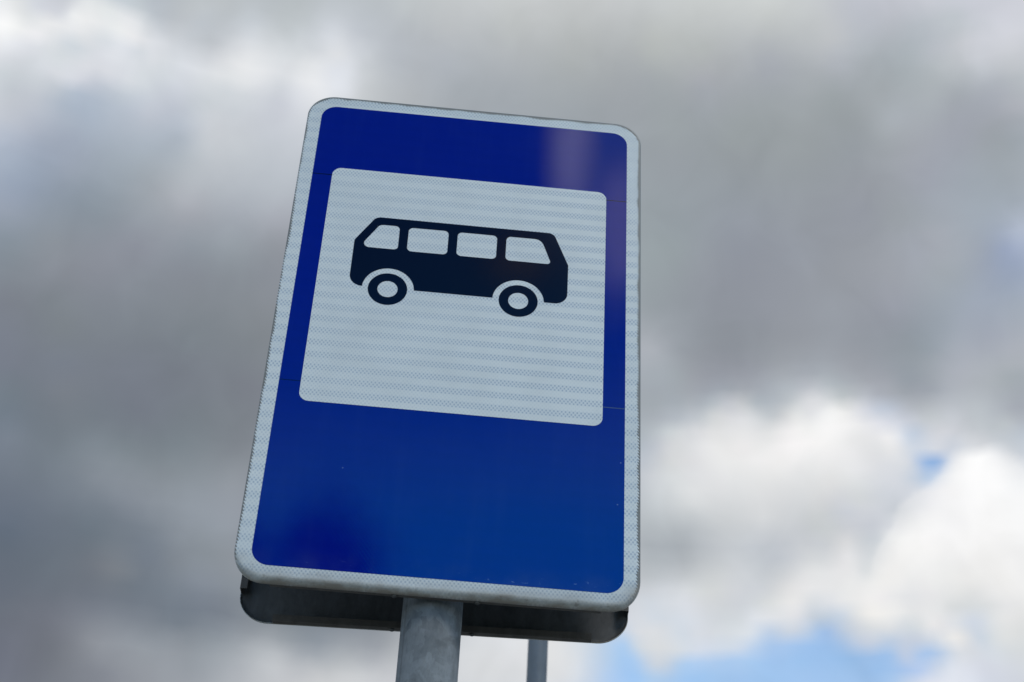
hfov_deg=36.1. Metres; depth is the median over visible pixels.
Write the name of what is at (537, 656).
metal pole
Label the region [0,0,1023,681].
sky
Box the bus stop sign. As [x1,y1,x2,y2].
[234,97,640,681]
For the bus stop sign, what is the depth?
2.49 m

